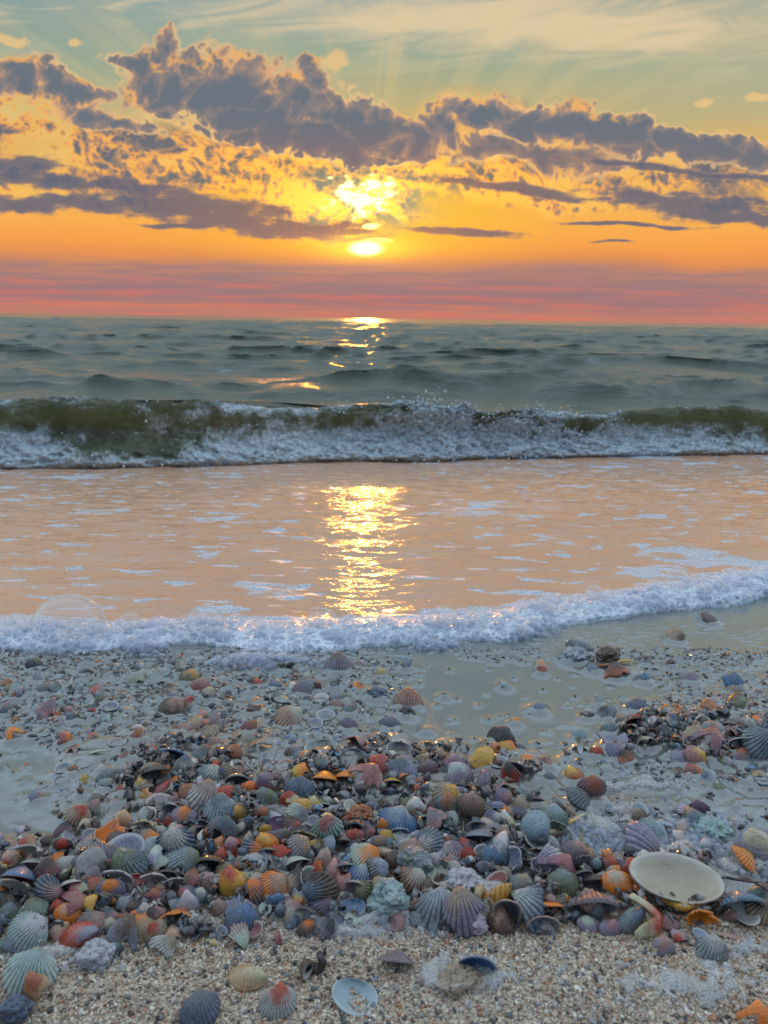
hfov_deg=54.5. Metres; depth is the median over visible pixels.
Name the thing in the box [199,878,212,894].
slipper shell
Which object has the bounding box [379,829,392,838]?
cockle shell
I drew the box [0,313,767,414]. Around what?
sea
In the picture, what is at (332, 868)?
slipper shell
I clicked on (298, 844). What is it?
broken cockle
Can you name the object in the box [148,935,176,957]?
broken cockle
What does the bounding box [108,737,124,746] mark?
cockle shell
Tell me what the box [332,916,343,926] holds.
cockle shell
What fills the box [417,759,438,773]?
cockle shell
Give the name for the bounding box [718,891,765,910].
cockle shell
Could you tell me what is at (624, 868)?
broken clam
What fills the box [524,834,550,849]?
cockle shell
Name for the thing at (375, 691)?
barnacled lump
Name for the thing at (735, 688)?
broken cockle
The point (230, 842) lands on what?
broken clam
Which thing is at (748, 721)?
cockle shell
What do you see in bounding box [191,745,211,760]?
cockle shell
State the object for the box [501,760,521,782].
broken cockle
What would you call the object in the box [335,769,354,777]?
slipper shell
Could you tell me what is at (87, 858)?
clam shell
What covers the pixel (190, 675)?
cockle shell
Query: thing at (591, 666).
clam shell
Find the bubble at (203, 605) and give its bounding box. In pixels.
[185,605,223,632]
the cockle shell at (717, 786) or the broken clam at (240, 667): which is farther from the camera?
the broken clam at (240, 667)
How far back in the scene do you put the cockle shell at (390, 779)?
0.64 m
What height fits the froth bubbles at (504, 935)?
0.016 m
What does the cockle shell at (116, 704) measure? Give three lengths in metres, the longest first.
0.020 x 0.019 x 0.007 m
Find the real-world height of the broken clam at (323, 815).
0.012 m
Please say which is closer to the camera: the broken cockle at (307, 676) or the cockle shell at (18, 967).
the cockle shell at (18, 967)
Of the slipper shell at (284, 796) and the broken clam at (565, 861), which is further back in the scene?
the slipper shell at (284, 796)
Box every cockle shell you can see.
[0,890,14,907]
[0,901,17,924]
[1,946,58,995]
[2,850,19,866]
[5,911,48,953]
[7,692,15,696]
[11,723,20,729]
[16,894,48,915]
[18,834,36,857]
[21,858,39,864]
[25,657,42,668]
[28,789,43,800]
[33,874,63,904]
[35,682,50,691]
[36,711,47,720]
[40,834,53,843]
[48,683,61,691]
[48,923,70,941]
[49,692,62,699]
[51,851,63,860]
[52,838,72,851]
[53,775,66,783]
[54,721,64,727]
[56,856,74,875]
[63,804,91,827]
[67,765,78,770]
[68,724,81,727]
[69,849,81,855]
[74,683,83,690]
[74,758,89,767]
[75,909,105,936]
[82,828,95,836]
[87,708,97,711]
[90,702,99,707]
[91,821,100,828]
[95,766,117,782]
[100,701,119,712]
[102,907,118,919]
[103,917,116,935]
[105,847,148,878]
[106,830,123,842]
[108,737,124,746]
[108,833,144,852]
[108,940,123,956]
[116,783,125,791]
[117,751,128,758]
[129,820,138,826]
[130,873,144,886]
[135,912,154,943]
[138,806,156,821]
[138,902,151,911]
[140,762,169,774]
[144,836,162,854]
[144,919,167,943]
[146,793,171,810]
[146,906,164,919]
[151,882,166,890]
[155,815,171,826]
[155,827,195,853]
[158,697,185,714]
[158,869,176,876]
[163,846,198,876]
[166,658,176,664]
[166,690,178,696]
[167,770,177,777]
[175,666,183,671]
[177,885,194,897]
[178,783,194,798]
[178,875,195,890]
[178,987,220,1023]
[179,669,200,680]
[183,696,193,709]
[188,678,209,689]
[190,887,208,903]
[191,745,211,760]
[195,764,219,780]
[195,855,225,867]
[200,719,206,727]
[201,725,218,736]
[202,792,235,821]
[205,737,220,745]
[207,815,237,839]
[210,898,225,915]
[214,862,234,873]
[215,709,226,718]
[216,925,227,936]
[219,764,232,777]
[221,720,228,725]
[223,903,260,932]
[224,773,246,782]
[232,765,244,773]
[240,732,256,743]
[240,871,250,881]
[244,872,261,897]
[257,847,276,852]
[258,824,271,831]
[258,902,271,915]
[258,982,296,1020]
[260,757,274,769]
[260,871,286,901]
[265,815,290,830]
[274,705,302,725]
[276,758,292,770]
[282,814,301,828]
[283,775,314,796]
[283,900,303,921]
[284,744,302,755]
[284,802,308,822]
[284,914,298,929]
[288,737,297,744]
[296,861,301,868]
[296,919,316,937]
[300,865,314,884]
[302,732,312,739]
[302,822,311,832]
[302,871,338,901]
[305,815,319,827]
[308,718,323,728]
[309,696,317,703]
[311,814,343,842]
[314,693,328,703]
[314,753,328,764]
[315,709,335,721]
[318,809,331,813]
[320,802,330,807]
[324,652,353,669]
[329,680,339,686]
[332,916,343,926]
[337,716,357,727]
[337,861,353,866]
[341,704,356,711]
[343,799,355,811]
[344,880,362,892]
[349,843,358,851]
[349,863,368,888]
[350,842,379,864]
[354,879,371,901]
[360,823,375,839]
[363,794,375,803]
[369,834,386,846]
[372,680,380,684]
[376,805,416,833]
[379,715,400,726]
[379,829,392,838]
[382,777,401,782]
[385,741,412,756]
[386,756,417,781]
[388,912,404,931]
[393,687,422,705]
[398,838,422,849]
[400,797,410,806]
[400,867,425,892]
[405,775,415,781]
[408,910,422,926]
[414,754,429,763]
[414,886,451,931]
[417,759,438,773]
[418,826,445,852]
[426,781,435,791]
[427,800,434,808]
[427,858,453,885]
[432,782,460,799]
[441,841,462,858]
[442,854,459,868]
[443,810,458,828]
[444,834,457,840]
[447,761,474,783]
[447,860,460,870]
[456,792,485,817]
[460,846,475,858]
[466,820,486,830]
[473,844,486,855]
[476,844,504,873]
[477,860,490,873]
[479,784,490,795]
[483,810,502,823]
[487,726,515,746]
[489,756,508,768]
[493,826,511,835]
[494,787,511,804]
[498,740,516,750]
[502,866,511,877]
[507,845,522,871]
[508,873,533,890]
[511,798,529,808]
[516,742,524,748]
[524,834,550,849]
[530,857,551,873]
[537,666,546,671]
[538,803,568,829]
[540,756,552,764]
[543,772,555,779]
[546,867,579,896]
[561,840,588,857]
[565,637,591,651]
[565,890,619,912]
[566,786,589,810]
[571,728,586,738]
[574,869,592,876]
[577,774,606,796]
[579,709,594,716]
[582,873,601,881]
[584,857,604,872]
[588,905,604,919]
[589,747,603,754]
[597,759,611,769]
[600,722,617,731]
[602,855,620,870]
[605,741,623,756]
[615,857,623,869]
[617,750,633,764]
[625,714,642,723]
[625,820,660,855]
[626,697,648,708]
[632,808,647,820]
[638,817,664,840]
[661,912,680,930]
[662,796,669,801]
[667,713,678,721]
[680,671,698,679]
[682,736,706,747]
[685,691,694,697]
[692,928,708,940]
[695,933,728,962]
[713,783,725,789]
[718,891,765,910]
[722,671,744,685]
[732,845,755,873]
[739,717,759,726]
[742,726,767,759]
[744,898,767,925]
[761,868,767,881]
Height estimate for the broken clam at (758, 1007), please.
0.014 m
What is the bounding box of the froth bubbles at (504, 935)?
[0,776,767,1023]
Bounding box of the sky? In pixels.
[0,0,767,324]
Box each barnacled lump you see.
[0,993,34,1023]
[74,937,115,971]
[343,804,373,824]
[363,685,388,697]
[366,877,409,915]
[396,845,433,876]
[398,707,415,714]
[435,961,483,1001]
[445,866,480,891]
[472,912,488,935]
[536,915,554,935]
[557,646,591,660]
[577,888,602,912]
[595,645,620,662]
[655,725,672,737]
[688,816,733,843]
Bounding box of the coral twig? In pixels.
[705,928,742,940]
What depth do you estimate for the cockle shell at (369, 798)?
0.61 m
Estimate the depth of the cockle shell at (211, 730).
0.71 m
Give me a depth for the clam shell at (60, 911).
0.49 m
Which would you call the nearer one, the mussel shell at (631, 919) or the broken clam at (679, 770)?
the mussel shell at (631, 919)
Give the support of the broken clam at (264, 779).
on the beach
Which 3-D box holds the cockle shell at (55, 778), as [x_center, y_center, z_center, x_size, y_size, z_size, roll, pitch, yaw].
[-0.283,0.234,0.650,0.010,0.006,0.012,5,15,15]
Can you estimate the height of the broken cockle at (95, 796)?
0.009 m
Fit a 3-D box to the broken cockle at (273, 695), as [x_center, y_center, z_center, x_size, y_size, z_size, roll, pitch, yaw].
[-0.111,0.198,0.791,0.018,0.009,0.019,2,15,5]
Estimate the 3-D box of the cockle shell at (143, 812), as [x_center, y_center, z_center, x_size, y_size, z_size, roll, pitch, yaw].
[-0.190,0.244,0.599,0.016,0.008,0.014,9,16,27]
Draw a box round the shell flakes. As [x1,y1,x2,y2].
[0,909,767,1023]
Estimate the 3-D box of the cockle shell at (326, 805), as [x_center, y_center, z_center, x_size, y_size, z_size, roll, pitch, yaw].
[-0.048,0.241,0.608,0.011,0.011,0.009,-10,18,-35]
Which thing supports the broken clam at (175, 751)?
on the beach
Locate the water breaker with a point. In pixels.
(101, 426)
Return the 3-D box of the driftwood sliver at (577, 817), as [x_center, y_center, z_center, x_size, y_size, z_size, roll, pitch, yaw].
[0.153,0.248,0.602,0.025,0.002,0.006,-22,14,-15]
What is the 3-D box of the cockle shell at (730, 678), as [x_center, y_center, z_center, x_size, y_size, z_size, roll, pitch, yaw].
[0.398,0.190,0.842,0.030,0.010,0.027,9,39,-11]
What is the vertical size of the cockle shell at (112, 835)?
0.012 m
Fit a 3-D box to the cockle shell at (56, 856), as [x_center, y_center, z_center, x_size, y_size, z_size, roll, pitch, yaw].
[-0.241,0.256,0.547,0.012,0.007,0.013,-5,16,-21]
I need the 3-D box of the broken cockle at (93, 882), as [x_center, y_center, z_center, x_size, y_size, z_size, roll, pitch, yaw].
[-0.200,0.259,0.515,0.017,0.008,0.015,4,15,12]
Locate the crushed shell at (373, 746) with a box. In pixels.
[0,646,767,960]
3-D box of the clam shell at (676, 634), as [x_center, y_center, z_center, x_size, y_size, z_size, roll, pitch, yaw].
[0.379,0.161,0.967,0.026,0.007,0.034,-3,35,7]
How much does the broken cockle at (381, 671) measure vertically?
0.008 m
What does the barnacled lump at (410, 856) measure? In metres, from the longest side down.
0.030 x 0.022 x 0.020 m
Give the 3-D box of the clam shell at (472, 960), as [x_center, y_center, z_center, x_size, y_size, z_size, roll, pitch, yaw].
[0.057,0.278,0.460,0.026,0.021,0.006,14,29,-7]
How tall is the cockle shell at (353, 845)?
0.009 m
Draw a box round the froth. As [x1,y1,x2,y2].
[42,735,767,1008]
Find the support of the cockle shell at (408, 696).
on the beach
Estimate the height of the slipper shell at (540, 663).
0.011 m
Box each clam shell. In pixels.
[53,902,81,924]
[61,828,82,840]
[61,879,82,886]
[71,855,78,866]
[74,846,107,879]
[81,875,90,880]
[85,866,101,876]
[95,878,125,893]
[125,724,143,730]
[130,909,143,914]
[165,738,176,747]
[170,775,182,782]
[170,806,196,825]
[184,715,202,730]
[197,710,207,718]
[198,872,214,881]
[209,939,217,945]
[211,759,222,765]
[236,815,252,828]
[240,781,256,789]
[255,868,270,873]
[256,787,278,803]
[256,816,269,823]
[266,892,285,907]
[286,868,306,894]
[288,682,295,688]
[293,750,309,760]
[304,739,337,749]
[331,978,377,1016]
[338,748,368,762]
[340,898,365,915]
[344,828,364,844]
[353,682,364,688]
[365,802,379,809]
[377,951,414,963]
[382,788,397,795]
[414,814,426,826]
[439,753,467,767]
[458,955,496,969]
[470,746,494,769]
[485,870,506,882]
[510,761,527,772]
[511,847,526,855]
[526,916,560,932]
[532,701,547,708]
[544,901,563,906]
[577,915,599,932]
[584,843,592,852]
[586,662,598,671]
[596,704,616,717]
[599,919,621,935]
[601,869,634,894]
[605,803,614,811]
[628,852,724,911]
[636,671,652,680]
[642,802,655,816]
[666,628,685,640]
[670,749,686,761]
[672,830,686,839]
[685,745,707,763]
[700,611,717,622]
[700,698,718,710]
[701,720,725,731]
[701,768,717,781]
[706,696,721,702]
[724,901,760,925]
[725,692,746,708]
[726,717,741,721]
[731,747,750,759]
[734,828,767,860]
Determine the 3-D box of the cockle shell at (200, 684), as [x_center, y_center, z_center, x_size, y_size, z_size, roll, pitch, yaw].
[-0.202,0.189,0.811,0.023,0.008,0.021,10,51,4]
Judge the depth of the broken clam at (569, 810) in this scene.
0.61 m
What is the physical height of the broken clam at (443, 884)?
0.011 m
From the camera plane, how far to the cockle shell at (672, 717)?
0.73 m
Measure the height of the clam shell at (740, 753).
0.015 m
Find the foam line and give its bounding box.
[0,568,767,654]
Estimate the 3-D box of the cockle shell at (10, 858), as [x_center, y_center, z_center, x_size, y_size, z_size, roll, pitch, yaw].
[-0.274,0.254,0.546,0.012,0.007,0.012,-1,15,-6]
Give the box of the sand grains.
[0,890,767,1023]
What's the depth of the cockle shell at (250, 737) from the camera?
0.70 m
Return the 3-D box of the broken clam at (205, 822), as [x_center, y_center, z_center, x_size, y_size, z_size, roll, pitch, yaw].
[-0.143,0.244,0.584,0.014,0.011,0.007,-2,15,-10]
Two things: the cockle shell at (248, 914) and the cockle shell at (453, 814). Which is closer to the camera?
the cockle shell at (248, 914)
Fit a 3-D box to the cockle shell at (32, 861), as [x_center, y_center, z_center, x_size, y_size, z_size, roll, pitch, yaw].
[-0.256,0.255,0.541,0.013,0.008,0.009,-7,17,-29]
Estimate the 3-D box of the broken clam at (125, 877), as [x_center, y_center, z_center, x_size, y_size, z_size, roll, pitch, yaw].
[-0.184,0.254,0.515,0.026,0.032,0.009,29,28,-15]
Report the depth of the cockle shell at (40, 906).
0.50 m
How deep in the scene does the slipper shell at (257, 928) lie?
0.49 m
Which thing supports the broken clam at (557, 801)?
on the beach
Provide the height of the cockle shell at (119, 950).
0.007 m
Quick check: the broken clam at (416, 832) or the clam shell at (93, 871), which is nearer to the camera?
the clam shell at (93, 871)
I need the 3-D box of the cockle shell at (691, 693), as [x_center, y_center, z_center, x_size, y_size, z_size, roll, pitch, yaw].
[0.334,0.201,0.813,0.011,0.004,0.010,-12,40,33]
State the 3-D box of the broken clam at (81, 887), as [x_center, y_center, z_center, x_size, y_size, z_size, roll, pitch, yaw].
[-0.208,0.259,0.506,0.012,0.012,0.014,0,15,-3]
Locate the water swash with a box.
[0,454,767,623]
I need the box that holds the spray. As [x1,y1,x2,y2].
[0,384,767,469]
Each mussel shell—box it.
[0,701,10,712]
[0,866,35,881]
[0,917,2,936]
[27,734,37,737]
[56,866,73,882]
[58,921,98,948]
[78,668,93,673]
[152,780,169,792]
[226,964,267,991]
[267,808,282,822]
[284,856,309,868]
[328,692,349,700]
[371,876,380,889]
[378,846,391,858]
[464,828,492,838]
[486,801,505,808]
[487,830,510,866]
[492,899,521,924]
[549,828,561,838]
[617,905,645,934]
[747,883,767,898]
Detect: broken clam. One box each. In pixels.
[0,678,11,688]
[0,878,31,899]
[0,911,10,923]
[5,727,22,739]
[9,844,43,858]
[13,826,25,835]
[23,971,50,1001]
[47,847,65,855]
[47,898,65,913]
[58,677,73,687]
[60,889,87,915]
[60,921,69,927]
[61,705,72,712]
[63,744,78,754]
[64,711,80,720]
[67,882,87,901]
[75,818,95,835]
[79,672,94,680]
[81,894,97,909]
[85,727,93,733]
[86,732,99,740]
[89,682,105,695]
[100,715,110,722]
[103,870,134,888]
[105,912,137,951]
[113,809,132,827]
[128,728,143,737]
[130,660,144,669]
[139,872,167,887]
[140,788,152,798]
[141,887,163,902]
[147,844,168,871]
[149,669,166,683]
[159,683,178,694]
[159,908,190,918]
[160,748,184,755]
[162,877,183,885]
[165,924,183,937]
[167,898,179,909]
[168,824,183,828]
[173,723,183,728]
[175,889,199,915]
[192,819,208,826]
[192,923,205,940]
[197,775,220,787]
[206,677,215,682]
[207,713,221,730]
[212,846,228,863]
[217,785,233,797]
[222,836,241,856]
[224,892,246,915]
[225,744,241,759]
[231,663,248,671]
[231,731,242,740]
[233,856,248,869]
[240,743,257,759]
[246,677,262,683]
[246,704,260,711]
[246,850,267,874]
[251,806,268,816]
[252,739,271,754]
[255,772,278,789]
[262,828,286,845]
[271,844,291,857]
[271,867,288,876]
[285,798,310,809]
[291,888,307,904]
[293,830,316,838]
[313,849,331,866]
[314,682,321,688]
[319,812,334,817]
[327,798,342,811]
[334,871,352,890]
[337,736,365,746]
[344,910,359,925]
[347,763,382,790]
[369,754,388,773]
[383,850,397,869]
[387,836,395,847]
[405,796,426,817]
[407,830,419,840]
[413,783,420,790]
[422,877,435,893]
[427,807,447,828]
[428,919,449,937]
[439,881,448,889]
[477,816,499,829]
[500,679,507,686]
[506,782,522,795]
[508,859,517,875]
[537,854,576,875]
[550,820,566,828]
[552,797,564,809]
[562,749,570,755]
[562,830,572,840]
[564,803,575,817]
[571,743,588,754]
[572,758,582,765]
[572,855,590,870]
[594,694,604,704]
[596,732,628,748]
[603,661,629,678]
[615,717,625,722]
[621,857,633,874]
[628,893,663,937]
[653,934,675,956]
[656,819,674,837]
[666,659,676,663]
[673,767,684,773]
[689,727,731,757]
[699,836,715,852]
[728,737,749,741]
[736,999,767,1023]
[750,770,766,777]
[752,715,762,724]
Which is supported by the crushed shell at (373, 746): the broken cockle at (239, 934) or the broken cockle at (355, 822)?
the broken cockle at (355, 822)
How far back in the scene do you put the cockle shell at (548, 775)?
0.66 m
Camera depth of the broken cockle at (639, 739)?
0.71 m
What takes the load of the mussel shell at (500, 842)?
on the beach
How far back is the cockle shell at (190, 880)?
0.52 m
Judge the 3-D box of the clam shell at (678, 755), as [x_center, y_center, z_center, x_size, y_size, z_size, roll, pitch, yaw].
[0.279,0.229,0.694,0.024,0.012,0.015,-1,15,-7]
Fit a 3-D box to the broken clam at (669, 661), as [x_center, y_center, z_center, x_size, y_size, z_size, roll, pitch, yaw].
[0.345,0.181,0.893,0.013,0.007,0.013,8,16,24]
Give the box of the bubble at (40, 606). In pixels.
[30,594,105,633]
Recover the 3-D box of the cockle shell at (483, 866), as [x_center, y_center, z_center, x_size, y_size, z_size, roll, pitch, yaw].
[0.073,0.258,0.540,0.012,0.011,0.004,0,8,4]
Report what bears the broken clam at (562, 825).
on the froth
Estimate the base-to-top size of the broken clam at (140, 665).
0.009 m
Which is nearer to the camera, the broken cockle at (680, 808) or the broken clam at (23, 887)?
the broken clam at (23, 887)
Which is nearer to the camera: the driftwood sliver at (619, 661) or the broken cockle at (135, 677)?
the broken cockle at (135, 677)
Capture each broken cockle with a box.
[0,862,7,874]
[0,937,14,954]
[28,855,61,886]
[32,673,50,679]
[35,697,56,715]
[53,821,72,837]
[57,732,71,743]
[75,835,100,849]
[80,774,87,784]
[84,876,105,895]
[86,799,100,814]
[87,793,104,802]
[93,817,126,842]
[94,691,105,702]
[95,841,116,858]
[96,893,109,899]
[97,778,113,785]
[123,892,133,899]
[127,671,144,683]
[133,820,154,830]
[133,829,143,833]
[140,828,158,838]
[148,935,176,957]
[173,754,196,770]
[183,743,199,751]
[184,867,198,886]
[186,779,217,814]
[201,686,216,697]
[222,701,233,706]
[227,922,250,949]
[234,805,250,819]
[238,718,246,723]
[240,720,256,729]
[241,839,262,853]
[247,877,263,905]
[270,930,280,944]
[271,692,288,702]
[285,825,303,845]
[286,833,309,857]
[291,678,314,694]
[294,906,316,920]
[302,673,313,679]
[308,898,332,916]
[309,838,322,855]
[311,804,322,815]
[311,860,322,871]
[315,916,334,939]
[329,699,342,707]
[345,819,366,829]
[347,838,361,849]
[365,856,388,879]
[375,817,389,832]
[376,668,387,674]
[400,656,411,668]
[409,897,416,910]
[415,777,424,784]
[430,852,442,868]
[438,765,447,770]
[442,886,484,939]
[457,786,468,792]
[459,838,477,848]
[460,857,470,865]
[486,895,494,908]
[492,782,509,791]
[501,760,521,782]
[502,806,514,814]
[512,884,544,934]
[513,806,526,820]
[521,754,539,765]
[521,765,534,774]
[534,843,563,873]
[575,737,586,745]
[605,865,620,872]
[636,736,653,744]
[671,929,687,941]
[676,803,689,813]
[677,820,688,833]
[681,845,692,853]
[682,725,704,742]
[685,763,701,773]
[685,909,720,924]
[689,799,710,813]
[699,743,709,751]
[717,755,732,765]
[729,685,744,692]
[754,778,767,785]
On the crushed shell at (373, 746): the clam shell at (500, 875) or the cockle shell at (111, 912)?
the cockle shell at (111, 912)
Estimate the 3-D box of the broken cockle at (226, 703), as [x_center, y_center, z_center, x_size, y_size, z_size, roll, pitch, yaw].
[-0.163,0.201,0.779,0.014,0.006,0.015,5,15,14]
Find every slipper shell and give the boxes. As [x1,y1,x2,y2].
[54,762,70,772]
[126,899,141,912]
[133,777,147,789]
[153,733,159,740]
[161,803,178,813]
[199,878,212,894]
[217,865,246,897]
[249,920,262,940]
[255,832,278,846]
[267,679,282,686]
[279,791,298,805]
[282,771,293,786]
[292,762,309,777]
[308,795,320,804]
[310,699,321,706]
[312,771,337,781]
[321,835,334,851]
[326,857,341,877]
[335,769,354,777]
[388,733,407,743]
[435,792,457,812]
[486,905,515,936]
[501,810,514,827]
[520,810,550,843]
[535,660,546,667]
[564,765,583,779]
[631,802,648,814]
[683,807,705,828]
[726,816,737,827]
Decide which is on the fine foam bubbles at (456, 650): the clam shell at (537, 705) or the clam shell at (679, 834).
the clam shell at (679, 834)
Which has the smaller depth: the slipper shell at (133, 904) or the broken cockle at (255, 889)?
the slipper shell at (133, 904)
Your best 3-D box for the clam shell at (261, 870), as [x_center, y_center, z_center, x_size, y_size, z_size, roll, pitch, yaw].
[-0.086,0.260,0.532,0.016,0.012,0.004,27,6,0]
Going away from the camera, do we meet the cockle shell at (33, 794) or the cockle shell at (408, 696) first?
the cockle shell at (33, 794)
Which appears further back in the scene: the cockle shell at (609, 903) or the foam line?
the foam line
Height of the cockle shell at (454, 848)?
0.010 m
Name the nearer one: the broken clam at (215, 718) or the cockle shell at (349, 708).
the broken clam at (215, 718)
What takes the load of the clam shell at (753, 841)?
on the beach
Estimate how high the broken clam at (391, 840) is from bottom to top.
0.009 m
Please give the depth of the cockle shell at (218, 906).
0.50 m
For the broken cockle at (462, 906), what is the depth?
0.49 m
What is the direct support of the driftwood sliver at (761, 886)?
on the beach
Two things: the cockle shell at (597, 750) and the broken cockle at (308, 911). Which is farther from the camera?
the cockle shell at (597, 750)
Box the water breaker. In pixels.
[0,396,767,468]
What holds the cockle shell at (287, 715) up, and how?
on the beach
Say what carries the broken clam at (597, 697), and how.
on the beach
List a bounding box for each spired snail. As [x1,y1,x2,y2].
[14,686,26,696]
[76,785,83,794]
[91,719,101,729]
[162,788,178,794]
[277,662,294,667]
[299,946,326,980]
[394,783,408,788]
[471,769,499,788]
[474,883,511,907]
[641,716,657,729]
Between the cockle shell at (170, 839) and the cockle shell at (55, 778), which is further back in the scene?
the cockle shell at (55, 778)
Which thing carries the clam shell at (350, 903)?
on the beach
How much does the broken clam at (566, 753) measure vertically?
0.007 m
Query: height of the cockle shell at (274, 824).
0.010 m
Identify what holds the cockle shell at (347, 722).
on the beach
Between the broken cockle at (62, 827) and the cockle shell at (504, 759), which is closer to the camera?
the broken cockle at (62, 827)
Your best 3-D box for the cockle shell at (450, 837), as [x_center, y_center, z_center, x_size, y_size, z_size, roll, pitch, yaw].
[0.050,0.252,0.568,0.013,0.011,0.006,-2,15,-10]
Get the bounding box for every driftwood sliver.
[76,746,99,749]
[83,750,105,755]
[568,813,586,822]
[597,659,634,665]
[721,876,763,882]
[739,877,767,890]
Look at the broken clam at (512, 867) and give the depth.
0.54 m
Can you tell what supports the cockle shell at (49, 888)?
on the beach
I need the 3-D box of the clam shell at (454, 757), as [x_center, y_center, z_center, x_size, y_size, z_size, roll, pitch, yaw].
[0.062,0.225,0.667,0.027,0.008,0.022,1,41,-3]
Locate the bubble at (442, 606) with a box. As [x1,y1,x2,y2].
[429,606,454,627]
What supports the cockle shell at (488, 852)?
on the beach
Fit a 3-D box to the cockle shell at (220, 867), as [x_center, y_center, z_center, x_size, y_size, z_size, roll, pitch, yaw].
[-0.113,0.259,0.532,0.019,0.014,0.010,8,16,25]
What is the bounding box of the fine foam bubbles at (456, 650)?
[4,568,765,942]
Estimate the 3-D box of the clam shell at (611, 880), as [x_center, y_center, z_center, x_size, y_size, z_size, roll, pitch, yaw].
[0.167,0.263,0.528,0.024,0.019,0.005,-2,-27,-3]
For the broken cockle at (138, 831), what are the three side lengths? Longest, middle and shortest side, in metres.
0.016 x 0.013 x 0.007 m
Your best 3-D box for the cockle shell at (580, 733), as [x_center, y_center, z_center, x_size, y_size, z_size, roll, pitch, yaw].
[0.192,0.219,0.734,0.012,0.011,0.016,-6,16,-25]
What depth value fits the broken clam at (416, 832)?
0.57 m
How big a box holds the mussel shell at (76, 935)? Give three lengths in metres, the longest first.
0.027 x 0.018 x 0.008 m
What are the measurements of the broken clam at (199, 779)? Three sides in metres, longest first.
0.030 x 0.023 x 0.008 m
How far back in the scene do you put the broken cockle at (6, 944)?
0.47 m
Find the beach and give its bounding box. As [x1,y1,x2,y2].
[0,597,767,1023]
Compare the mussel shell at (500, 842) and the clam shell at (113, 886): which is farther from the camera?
the mussel shell at (500, 842)
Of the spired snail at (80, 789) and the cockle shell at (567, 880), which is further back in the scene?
the spired snail at (80, 789)
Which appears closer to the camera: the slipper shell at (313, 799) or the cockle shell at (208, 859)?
the cockle shell at (208, 859)
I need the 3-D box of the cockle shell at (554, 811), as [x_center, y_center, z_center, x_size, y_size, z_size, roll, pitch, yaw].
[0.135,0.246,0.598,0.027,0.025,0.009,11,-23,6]
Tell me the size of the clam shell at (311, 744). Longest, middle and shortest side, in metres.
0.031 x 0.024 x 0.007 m
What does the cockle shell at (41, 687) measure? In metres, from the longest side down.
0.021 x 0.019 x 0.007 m
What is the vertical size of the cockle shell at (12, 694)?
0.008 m

